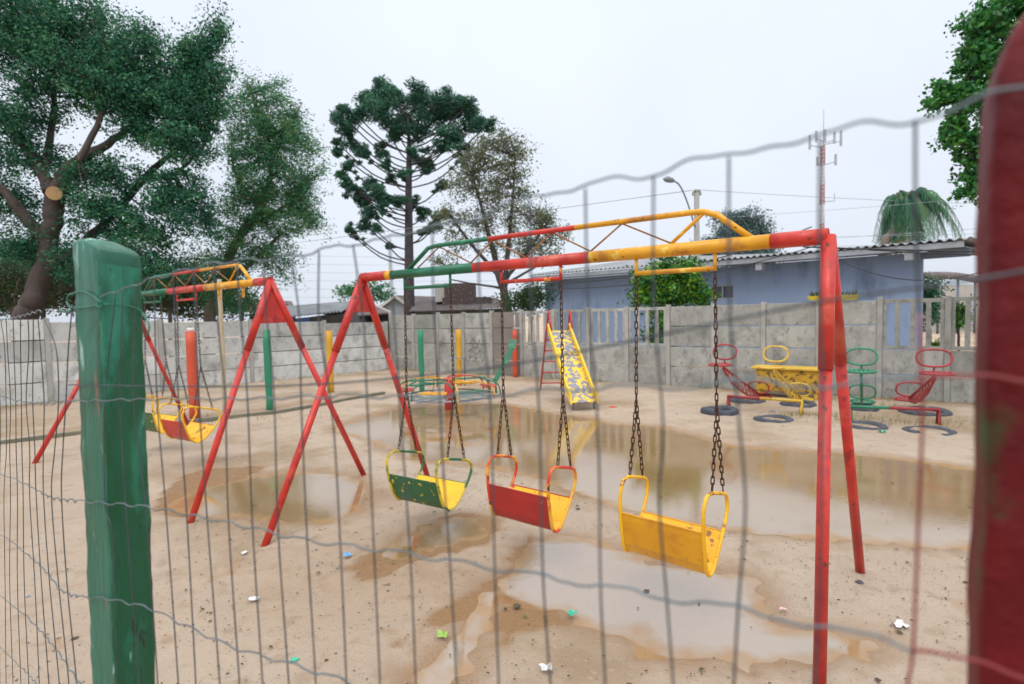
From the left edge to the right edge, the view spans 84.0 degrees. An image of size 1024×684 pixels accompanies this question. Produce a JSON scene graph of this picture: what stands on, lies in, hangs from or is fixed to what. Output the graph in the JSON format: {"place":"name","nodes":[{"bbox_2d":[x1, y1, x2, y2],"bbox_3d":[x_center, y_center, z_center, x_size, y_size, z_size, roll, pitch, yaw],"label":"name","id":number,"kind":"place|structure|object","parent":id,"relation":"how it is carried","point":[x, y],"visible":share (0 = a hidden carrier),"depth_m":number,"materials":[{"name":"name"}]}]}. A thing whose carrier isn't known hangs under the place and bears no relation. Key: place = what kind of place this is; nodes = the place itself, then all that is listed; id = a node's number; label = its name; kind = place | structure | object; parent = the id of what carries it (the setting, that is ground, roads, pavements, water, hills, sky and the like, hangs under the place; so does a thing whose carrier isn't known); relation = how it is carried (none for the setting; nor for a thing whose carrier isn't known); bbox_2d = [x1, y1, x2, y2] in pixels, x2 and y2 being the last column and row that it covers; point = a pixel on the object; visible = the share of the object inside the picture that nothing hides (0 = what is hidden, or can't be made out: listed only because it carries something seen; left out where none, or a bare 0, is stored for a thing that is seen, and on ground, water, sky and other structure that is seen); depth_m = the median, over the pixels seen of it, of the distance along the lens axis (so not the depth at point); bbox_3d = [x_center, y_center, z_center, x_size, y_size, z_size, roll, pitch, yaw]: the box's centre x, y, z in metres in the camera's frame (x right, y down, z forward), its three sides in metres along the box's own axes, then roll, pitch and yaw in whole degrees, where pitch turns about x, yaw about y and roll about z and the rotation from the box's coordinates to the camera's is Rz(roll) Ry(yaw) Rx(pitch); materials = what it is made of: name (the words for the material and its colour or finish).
{"place":"outdoors","nodes":[
{"label":"outdoors","id":0,"kind":"place"},
{"bbox_2d":[64,294,344,297],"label":"power cable","id":1,"kind":"object","parent":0,"point":[307,297],"visible":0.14,"depth_m":54.83,"materials":[{"name":"black rubber"}]},
{"bbox_2d":[0,315,974,683],"bbox_3d":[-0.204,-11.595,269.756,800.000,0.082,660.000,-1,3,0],"label":"ground","id":2,"kind":"structure","parent":0,"point":[784,571],"depth_m":3.70,"materials":[{"name":"beige sand"}]},
{"bbox_2d":[0,235,56,341],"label":"bush","id":3,"kind":"object","parent":2,"relation":"on","point":[10,285],"visible":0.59,"depth_m":15.86,"materials":[{"name":"green plant"}]},
{"bbox_2d":[5,261,156,360],"bbox_3d":[-12.718,-0.897,16.974,3.512,4.116,2.814,-3,4,-37],"label":"bush","id":4,"kind":"object","parent":2,"relation":"on","point":[63,288],"visible":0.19,"depth_m":16.50,"materials":[{"name":"green plant"}]},
{"bbox_2d":[73,238,154,683],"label":"fence post","id":5,"kind":"object","parent":2,"relation":"on","point":[102,267],"visible":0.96,"depth_m":0.91,"materials":[{"name":"green paint"}]},
{"bbox_2d":[58,291,149,335],"bbox_3d":[-0.655,-0.046,0.909,0.327,0.072,0.065,0,3,24],"label":"tie wire","id":6,"kind":"object","parent":5,"relation":"attached to","point":[101,302],"visible":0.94,"depth_m":0.88,"materials":[{"name":"grey metal"}]},
{"bbox_2d":[0,85,1023,683],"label":"wire fence","id":7,"kind":"object","parent":5,"relation":"attached to","point":[594,389],"visible":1,"depth_m":0.47,"materials":[{"name":"grey metal"}]},
{"bbox_2d":[0,0,245,384],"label":"ficus tree","id":8,"kind":"object","parent":2,"relation":"on","point":[112,75],"visible":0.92,"depth_m":13.50,"materials":[{"name":"green plant"}]},
{"bbox_2d":[0,224,254,361],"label":"hedge","id":9,"kind":"object","parent":2,"relation":"on","point":[187,314],"visible":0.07,"depth_m":20.74,"materials":[{"name":"green plant"}]},
{"bbox_2d":[141,240,234,356],"bbox_3d":[-10.627,-1.065,17.868,3.906,4.285,3.089,-1,3,0],"label":"bush","id":10,"kind":"object","parent":2,"relation":"on","point":[169,309],"visible":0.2,"depth_m":17.80,"materials":[{"name":"green plant"}]},
{"bbox_2d":[185,328,198,418],"bbox_3d":[-5.255,0.551,9.357,0.165,1.566,0.169,-1,3,0],"label":"playground post","id":11,"kind":"object","parent":2,"relation":"on","point":[191,364],"visible":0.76,"depth_m":9.29,"materials":[{"name":"red paint"}]},
{"bbox_2d":[1,391,384,443],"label":"kerb","id":12,"kind":"structure","parent":2,"relation":"on","point":[73,433],"depth_m":9.38,"materials":[{"name":"grey concrete"}]},
{"bbox_2d":[0,318,388,406],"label":"concrete wall","id":13,"kind":"structure","parent":2,"relation":"on","point":[207,330],"depth_m":13.67,"materials":[{"name":"grey concrete"}]},
{"bbox_2d":[31,263,365,523],"bbox_3d":[-3.906,0.340,6.485,4.584,2.270,2.132,1,4,40],"label":"swing set","id":14,"kind":"object","parent":2,"relation":"on","point":[278,311],"visible":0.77,"depth_m":5.40,"materials":[{"name":"red paint"}]},
{"bbox_2d":[143,303,182,433],"bbox_3d":[-4.444,0.312,7.054,0.558,1.598,0.380,0,3,28],"label":"swing","id":15,"kind":"object","parent":14,"relation":"hanging from","point":[151,421],"visible":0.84,"depth_m":6.95,"materials":[{"name":"yellow paint"}]},
{"bbox_2d":[158,301,220,443],"bbox_3d":[-3.651,0.321,6.403,0.547,1.579,0.436,1,3,33],"label":"swing","id":16,"kind":"object","parent":14,"relation":"hanging from","point":[189,432],"visible":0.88,"depth_m":6.38,"materials":[{"name":"red paint"}]},
{"bbox_2d":[217,279,226,411],"bbox_3d":[-4.815,0.141,9.453,0.082,2.360,0.076,-1,3,0],"label":"wooden pole","id":17,"kind":"object","parent":2,"relation":"on","point":[221,321],"visible":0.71,"depth_m":9.42,"materials":[{"name":"brown wood"}]},
{"bbox_2d":[198,286,287,352],"bbox_3d":[-9.098,-0.554,18.987,2.179,3.078,2.275,0,3,19],"label":"bush","id":18,"kind":"object","parent":2,"relation":"on","point":[252,307],"visible":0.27,"depth_m":18.84,"materials":[{"name":"green plant"}]},
{"bbox_2d":[174,51,348,371],"bbox_3d":[-7.457,-3.648,16.822,5.302,9.543,3.125,-1,3,0],"label":"leafy tree","id":19,"kind":"object","parent":2,"relation":"on","point":[296,200],"visible":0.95,"depth_m":16.58,"materials":[{"name":"green plant"}]},
{"bbox_2d":[263,330,273,409],"bbox_3d":[-4.356,0.530,10.158,0.128,1.500,0.129,-1,3,0],"label":"playground post","id":20,"kind":"object","parent":2,"relation":"on","point":[268,378],"visible":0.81,"depth_m":10.11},
{"bbox_2d":[168,471,369,523],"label":"puddle","id":21,"kind":"object","parent":2,"relation":"on","point":[321,499],"visible":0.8,"depth_m":5.20,"materials":[{"name":"liquid"}]},
{"bbox_2d":[244,300,295,352],"bbox_3d":[-10.344,-0.599,24.393,2.903,2.568,2.017,-1,3,0],"label":"lean to","id":22,"kind":"object","parent":2,"relation":"on","point":[289,303],"visible":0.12,"depth_m":23.80,"materials":[{"name":"grey metal"}]},
{"bbox_2d":[290,657,299,660],"bbox_3d":[-1.030,1.507,2.697,0.045,0.013,0.034,-1,3,0],"label":"plastic scrap","id":23,"kind":"object","parent":2,"relation":"on","point":[294,658],"visible":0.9,"depth_m":2.69,"materials":[{"name":"green plastic"}]},
{"bbox_2d":[252,301,390,366],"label":"shed","id":24,"kind":"structure","parent":2,"relation":"on","point":[333,312],"depth_m":20.38,"materials":[{"name":"white paint"}]},
{"bbox_2d":[295,314,328,335],"bbox_3d":[-6.834,-0.419,19.507,1.111,1.038,0.026,-3,3,-30],"label":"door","id":25,"kind":"structure","parent":24,"relation":"in","point":[307,319],"depth_m":19.36,"materials":[{"name":"blue"}]},
{"bbox_2d":[326,331,333,392],"bbox_3d":[-3.959,0.459,12.363,0.141,1.413,0.143,-1,3,0],"label":"playground post","id":26,"kind":"object","parent":2,"relation":"on","point":[329,342],"visible":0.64,"depth_m":12.31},
{"bbox_2d":[331,272,396,303],"bbox_3d":[-8.781,-1.994,34.140,4.203,4.459,2.699,-1,3,0],"label":"tree","id":27,"kind":"object","parent":2,"relation":"on","point":[380,294],"visible":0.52,"depth_m":33.73,"materials":[{"name":"green plant"}]},
{"bbox_2d":[328,73,498,342],"bbox_3d":[-4.772,-6.375,27.564,8.469,13.699,4.108,-1,3,0],"label":"umbrella pine","id":28,"kind":"object","parent":2,"relation":"on","point":[380,99],"visible":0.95,"depth_m":27.10,"materials":[{"name":"green plant"}]},
{"bbox_2d":[418,330,424,390],"bbox_3d":[-1.964,0.434,12.314,0.126,1.400,0.122,-1,3,0],"label":"playground post","id":29,"kind":"object","parent":2,"relation":"on","point":[420,353],"visible":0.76,"depth_m":12.26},
{"bbox_2d":[379,295,474,342],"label":"cottage","id":30,"kind":"structure","parent":2,"relation":"on","point":[398,305],"depth_m":29.94,"materials":[{"name":"white paint"}]},
{"bbox_2d":[382,516,487,558],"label":"puddle","id":31,"kind":"object","parent":2,"relation":"on","point":[430,538],"visible":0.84,"depth_m":4.25,"materials":[{"name":"liquid"}]},
{"bbox_2d":[437,630,446,637],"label":"litter","id":32,"kind":"object","parent":2,"relation":"on","point":[440,633],"visible":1,"depth_m":2.89,"materials":[{"name":"green plastic"}]},
{"bbox_2d":[397,374,501,409],"bbox_3d":[-1.106,0.926,9.984,1.852,0.610,1.836,-1,3,0],"label":"merry go round","id":33,"kind":"object","parent":2,"relation":"on","point":[448,385],"visible":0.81,"depth_m":9.89,"materials":[{"name":"red paint"}]},
{"bbox_2d":[436,357,465,385],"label":"climbing bars","id":34,"kind":"object","parent":2,"relation":"on","point":[454,358],"visible":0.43,"depth_m":13.11,"materials":[{"name":"metal"}]},
{"bbox_2d":[409,283,501,343],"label":"long house","id":35,"kind":"structure","parent":2,"relation":"on","point":[464,297],"depth_m":27.88,"materials":[{"name":"brick"}]},
{"bbox_2d":[455,329,461,384],"bbox_3d":[-1.238,0.389,13.267,0.138,1.368,0.144,-1,3,0],"label":"playground post","id":36,"kind":"object","parent":2,"relation":"on","point":[458,349],"visible":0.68,"depth_m":13.21,"materials":[{"name":"yellow metal"}]},
{"bbox_2d":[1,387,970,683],"bbox_3d":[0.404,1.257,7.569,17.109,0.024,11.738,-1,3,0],"label":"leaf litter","id":37,"kind":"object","parent":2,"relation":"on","point":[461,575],"visible":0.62,"depth_m":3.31,"materials":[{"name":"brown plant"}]},
{"bbox_2d":[422,120,574,311],"bbox_3d":[-0.521,-3.811,21.855,5.836,9.016,2.426,-1,3,0],"label":"sparse tree","id":38,"kind":"object","parent":2,"relation":"on","point":[497,193],"visible":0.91,"depth_m":21.64,"materials":[{"name":"green plant"}]},
{"bbox_2d":[490,339,516,392],"bbox_3d":[-0.171,0.516,12.018,0.684,1.159,0.178,-3,3,-33],"label":"tilted seesaw","id":39,"kind":"object","parent":2,"relation":"on","point":[512,343],"visible":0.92,"depth_m":12.00,"materials":[{"name":"green paint"}]},
{"bbox_2d":[512,315,517,376],"bbox_3d":[0.073,0.137,14.692,0.138,1.682,0.144,-1,3,0],"label":"playground post","id":40,"kind":"object","parent":2,"relation":"on","point":[515,355],"visible":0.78,"depth_m":14.65,"materials":[{"name":"red paint"}]},
{"bbox_2d":[513,603,520,608],"bbox_3d":[0.029,1.476,3.181,0.049,0.021,0.044,-1,3,0],"label":"stone","id":41,"kind":"object","parent":2,"relation":"on","point":[516,605],"visible":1,"depth_m":3.17,"materials":[{"name":"grey stone"}]},
{"bbox_2d":[484,275,562,344],"bbox_3d":[0.547,-0.765,19.882,2.570,3.117,2.178,-2,3,-25],"label":"dark bush","id":42,"kind":"object","parent":2,"relation":"on","point":[518,302],"visible":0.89,"depth_m":19.75,"materials":[{"name":"green plant"}]},
{"bbox_2d":[539,662,551,669],"bbox_3d":[0.154,1.489,2.607,0.058,0.017,0.044,-1,3,0],"label":"plastic scrap","id":43,"kind":"object","parent":2,"relation":"on","point":[543,666],"visible":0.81,"depth_m":2.61,"materials":[{"name":"white plastic"}]},
{"bbox_2d":[261,209,864,683],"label":"swing set","id":44,"kind":"object","parent":2,"relation":"on","point":[833,341],"visible":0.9,"depth_m":3.12,"materials":[{"name":"red paint"}]},
{"bbox_2d":[385,287,472,511],"bbox_3d":[-0.652,0.421,4.398,0.535,1.680,0.436,1,3,33],"label":"swing","id":45,"kind":"object","parent":44,"relation":"hanging from","point":[425,490],"visible":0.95,"depth_m":4.36,"materials":[{"name":"green paint"}]},
{"bbox_2d":[486,280,576,532],"bbox_3d":[0.119,0.400,3.765,0.523,1.602,0.332,1,4,39],"label":"swing","id":46,"kind":"object","parent":44,"relation":"hanging from","point":[513,501],"visible":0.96,"depth_m":3.70,"materials":[{"name":"red metal"}]},
{"bbox_2d":[618,270,728,577],"bbox_3d":[0.886,0.417,3.139,0.507,1.602,0.333,2,4,42],"label":"swing","id":47,"kind":"object","parent":44,"relation":"hanging from","point":[692,546],"visible":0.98,"depth_m":3.07,"materials":[{"name":"paint"}]},
{"bbox_2d":[540,310,597,409],"bbox_3d":[1.044,0.258,10.850,0.558,1.755,2.791,-1,3,-8],"label":"slide","id":48,"kind":"object","parent":2,"relation":"on","point":[576,374],"visible":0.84,"depth_m":10.53,"materials":[{"name":"yellow paint"}]},
{"bbox_2d":[567,609,577,615],"bbox_3d":[0.328,1.462,3.077,0.058,0.016,0.046,-1,3,0],"label":"plastic scrap","id":49,"kind":"object","parent":2,"relation":"on","point":[570,612],"visible":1,"depth_m":3.07,"materials":[{"name":"green plastic"}]},
{"bbox_2d":[412,535,878,683],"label":"puddle","id":50,"kind":"object","parent":2,"relation":"on","point":[696,632],"visible":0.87,"depth_m":3.15,"materials":[{"name":"liquid"}]},
{"bbox_2d":[330,404,973,549],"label":"puddle","id":51,"kind":"object","parent":2,"relation":"on","point":[778,483],"visible":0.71,"depth_m":5.75,"materials":[{"name":"liquid"}]},
{"bbox_2d":[617,254,723,366],"bbox_3d":[3.880,-0.684,13.867,2.616,3.376,1.550,-1,3,0],"label":"shrub","id":52,"kind":"object","parent":2,"relation":"on","point":[672,291],"visible":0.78,"depth_m":13.68,"materials":[{"name":"green plant"}]},
{"bbox_2d":[663,176,700,346],"bbox_3d":[4.873,-1.858,16.304,0.240,5.440,2.019,2,4,45],"label":"utility pole","id":53,"kind":"object","parent":2,"relation":"on","point":[695,192],"visible":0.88,"depth_m":16.77,"materials":[{"name":"concrete"}]},
{"bbox_2d":[174,190,691,257],"bbox_3d":[-26.489,-5.542,38.252,76.790,1.144,0.018,1,3,34],"label":"power cable","id":54,"kind":"object","parent":53,"relation":"attached to","point":[499,216],"visible":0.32,"depth_m":20.03,"materials":[{"name":"black rubber"}]},
{"bbox_2d":[704,190,973,203],"bbox_3d":[14.887,-5.091,20.287,19.931,0.545,0.014,-2,3,-21],"label":"power cable","id":55,"kind":"object","parent":53,"relation":"attached to","point":[812,196],"visible":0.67,"depth_m":18.27,"materials":[{"name":"black rubber"}]},
{"bbox_2d":[389,296,976,403],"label":"concrete wall","id":56,"kind":"structure","parent":2,"relation":"on","point":[763,336],"depth_m":11.97,"materials":[{"name":"grey concrete"}]},
{"bbox_2d":[807,291,817,300],"bbox_3d":[5.810,-0.885,10.817,0.340,0.201,0.200,1,3,35],"label":"planter","id":57,"kind":"object","parent":56,"relation":"on","point":[812,297],"visible":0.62,"depth_m":10.80,"materials":[{"name":"yellow plastic"}]},
{"bbox_2d":[841,290,858,299],"bbox_3d":[6.238,-0.880,10.514,0.340,0.206,0.200,1,3,35],"label":"planter","id":58,"kind":"object","parent":56,"relation":"on","point":[849,293],"visible":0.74,"depth_m":10.47,"materials":[{"name":"yellow plastic"}]},
{"bbox_2d":[700,405,736,415],"bbox_3d":[3.306,1.129,9.068,0.580,0.194,0.580,-1,3,0],"label":"tyre","id":59,"kind":"object","parent":2,"relation":"on","point":[726,410],"visible":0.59,"depth_m":8.91,"materials":[{"name":"rubber"}]},
{"bbox_2d":[690,201,786,266],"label":"round conifer","id":60,"kind":"object","parent":2,"relation":"on","point":[752,225],"visible":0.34,"depth_m":41.17,"materials":[{"name":"green plant"}]},
{"bbox_2d":[730,396,765,403],"bbox_3d":[4.216,1.090,10.229,0.655,0.194,0.655,-1,3,0],"label":"tyre","id":61,"kind":"object","parent":2,"relation":"on","point":[744,401],"visible":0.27,"depth_m":9.97,"materials":[{"name":"rubber"}]},
{"bbox_2d":[532,237,974,375],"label":"house","id":62,"kind":"structure","parent":2,"relation":"on","point":[788,280],"depth_m":15.53,"materials":[{"name":"blue paint"}]},
{"bbox_2d":[541,226,811,283],"bbox_3d":[4.321,-2.301,15.157,7.097,1.357,0.029,-1,3,4],"label":"power cable","id":63,"kind":"object","parent":62,"relation":"on","point":[633,275],"visible":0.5,"depth_m":15.29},
{"bbox_2d":[541,245,816,288],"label":"roof","id":64,"kind":"structure","parent":62,"relation":"attached to","point":[701,274],"depth_m":14.82,"materials":[{"name":"grey metal"}]},
{"bbox_2d":[711,284,733,298],"bbox_3d":[6.230,-1.476,16.805,0.065,0.420,0.700,-4,4,-44],"label":"window","id":65,"kind":"structure","parent":62,"relation":"in","point":[723,290],"depth_m":16.78,"materials":[{"name":"clear glass"}]},
{"bbox_2d":[842,261,975,280],"bbox_3d":[8.907,-1.602,11.943,3.435,0.621,0.020,1,3,36],"label":"power cable","id":66,"kind":"object","parent":62,"relation":"attached to","point":[908,279],"visible":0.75,"depth_m":12.25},
{"bbox_2d":[707,344,813,414],"bbox_3d":[4.304,0.576,9.522,1.245,1.174,2.619,1,4,39],"label":"seesaw","id":67,"kind":"object","parent":2,"relation":"on","point":[797,397],"visible":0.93,"depth_m":9.14,"materials":[{"name":"red paint"}]},
{"bbox_2d":[752,414,793,422],"bbox_3d":[3.882,1.203,8.459,0.579,0.194,0.579,-1,3,0],"label":"tyre","id":68,"kind":"object","parent":2,"relation":"on","point":[762,419],"visible":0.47,"depth_m":8.38,"materials":[{"name":"rubber"}]},
{"bbox_2d":[751,365,818,399],"bbox_3d":[5.153,0.756,10.604,1.220,0.588,0.520,1,3,35],"label":"play table","id":69,"kind":"object","parent":2,"relation":"on","point":[809,375],"visible":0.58,"depth_m":10.39,"materials":[{"name":"yellow metal"}]},
{"bbox_2d":[779,400,816,407],"bbox_3d":[4.885,1.109,9.718,0.592,0.194,0.592,-1,3,0],"label":"tyre","id":70,"kind":"object","parent":2,"relation":"on","point":[809,404],"visible":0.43,"depth_m":9.56,"materials":[{"name":"rubber"}]},
{"bbox_2d":[808,109,841,227],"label":"antenna mast","id":71,"kind":"object","parent":2,"relation":"on","point":[824,164],"visible":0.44,"depth_m":78.60,"materials":[{"name":"grey metal"}]},
{"bbox_2d":[850,403,879,411],"bbox_3d":[5.637,1.114,9.239,0.577,0.194,0.577,-1,3,0],"label":"tyre","id":72,"kind":"object","parent":2,"relation":"on","point":[866,410],"visible":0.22,"depth_m":9.01,"materials":[{"name":"rubber"}]},
{"bbox_2d":[852,420,888,429],"bbox_3d":[4.880,1.219,7.881,0.587,0.194,0.587,-1,3,0],"label":"tyre","id":73,"kind":"object","parent":2,"relation":"on","point":[881,426],"visible":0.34,"depth_m":7.75,"materials":[{"name":"rubber"}]},
{"bbox_2d":[891,619,909,627],"bbox_3d":[1.980,1.440,2.900,0.075,0.022,0.059,-1,3,0],"label":"plastic scrap","id":74,"kind":"object","parent":2,"relation":"on","point":[899,623],"visible":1,"depth_m":2.89,"materials":[{"name":"white plastic"}]},
{"bbox_2d":[847,347,956,424],"bbox_3d":[5.697,0.613,8.575,1.265,1.143,2.293,0,3,28],"label":"seesaw","id":75,"kind":"object","parent":2,"relation":"on","point":[913,398],"visible":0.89,"depth_m":8.08,"materials":[{"name":"green paint"}]},
{"bbox_2d":[872,187,964,255],"bbox_3d":[14.050,-2.412,19.968,2.521,5.891,2.806,-1,3,0],"label":"palm tree","id":76,"kind":"object","parent":2,"relation":"on","point":[897,218],"visible":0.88,"depth_m":19.51,"materials":[{"name":"green plant"}]},
{"bbox_2d":[897,406,952,416],"bbox_3d":[6.382,1.123,8.800,0.710,0.194,0.710,-1,3,0],"label":"tyre","id":77,"kind":"object","parent":2,"relation":"on","point":[945,412],"visible":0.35,"depth_m":8.63,"materials":[{"name":"rubber"}]},
{"bbox_2d":[901,425,956,435],"bbox_3d":[5.502,1.258,7.509,0.639,0.243,0.639,-1,3,0],"label":"tyre","id":78,"kind":"object","parent":2,"relation":"on","point":[948,430],"visible":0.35,"depth_m":7.51,"materials":[{"name":"rubber"}]},
{"bbox_2d":[931,335,939,350],"bbox_3d":[10.836,0.333,14.514,0.393,1.038,0.495,-1,3,0],"label":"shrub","id":79,"kind":"object","parent":2,"relation":"on","point":[936,343],"visible":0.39,"depth_m":14.51,"materials":[{"name":"green plant"}]},
{"bbox_2d":[922,271,958,340],"bbox_3d":[15.489,-1.105,21.055,1.859,3.139,1.643,-1,3,0],"label":"garden tree","id":80,"kind":"object","parent":2,"relation":"on","point":[931,292],"visible":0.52,"depth_m":20.77,"materials":[{"name":"green plant"}]},
{"bbox_2d":[922,272,976,333],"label":"warehouse","id":81,"kind":"structure","parent":2,"relation":"on","point":[963,290],"depth_m":34.02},
{"bbox_2d":[937,294,976,350],"bbox_3d":[10.982,-0.165,14.079,0.848,2.059,0.800,-2,3,-27],"label":"topiary tree","id":82,"kind":"object","parent":2,"relation":"on","point":[960,317],"visible":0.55,"depth_m":13.90,"materials":[{"name":"green plant"}]},
{"bbox_2d":[917,0,1023,208],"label":"maple tree","id":83,"kind":"object","parent":2,"relation":"on","point":[975,60],"visible":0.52,"depth_m":7.75,"materials":[{"name":"green plant"}]},
{"bbox_2d":[966,15,1023,683],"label":"fence post","id":84,"kind":"object","parent":2,"relation":"on","point":[995,589],"visible":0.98,"depth_m":0.30,"materials":[{"name":"red paint"}]},
{"bbox_2d":[2,368,972,429],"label":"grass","id":85,"kind":"structure","parent":0,"point":[791,414],"depth_m":9.44,"materials":[{"name":"green plant"}]},
{"bbox_2d":[0,0,1015,321],"label":"sky","id":86,"kind":"structure","parent":0,"point":[631,88],"materials":[{"name":"white"}]},
{"bbox_2d":[721,234,954,237],"bbox_3d":[12.327,-3.569,18.858,10.495,0.495,0.011,0,3,22],"label":"power cable","id":87,"kind":"object","parent":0,"point":[856,236],"visible":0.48,"depth_m":18.73,"materials":[{"name":"black rubber"}]},
{"bbox_2d":[737,199,961,216],"bbox_3d":[12.289,-4.539,18.810,10.457,0.094,0.011,0,3,22],"label":"power cable","id":88,"kind":"object","parent":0,"point":[839,209],"visible":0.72,"depth_m":19.31,"materials":[{"name":"black rubber"}]},
{"bbox_2d":[803,246,974,251],"bbox_3d":[8.570,-1.845,11.329,5.197,0.318,0.033,-1,3,9],"label":"power cable","id":89,"kind":"object","parent":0,"point":[897,249],"visible":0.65,"depth_m":11.44,"materials":[{"name":"black rubber"}]},
{"bbox_2d":[840,229,968,237],"bbox_3d":[12.322,-3.583,18.857,10.486,0.089,0.011,0,3,22],"label":"power cable","id":90,"kind":"object","parent":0,"point":[905,233],"visible":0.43,"depth_m":18.61,"materials":[{"name":"black rubber"}]},
{"bbox_2d":[870,250,974,255],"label":"power cable","id":91,"kind":"object","parent":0,"point":[923,252],"visible":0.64,"depth_m":11.44,"materials":[{"name":"black rubber"}]}
]}

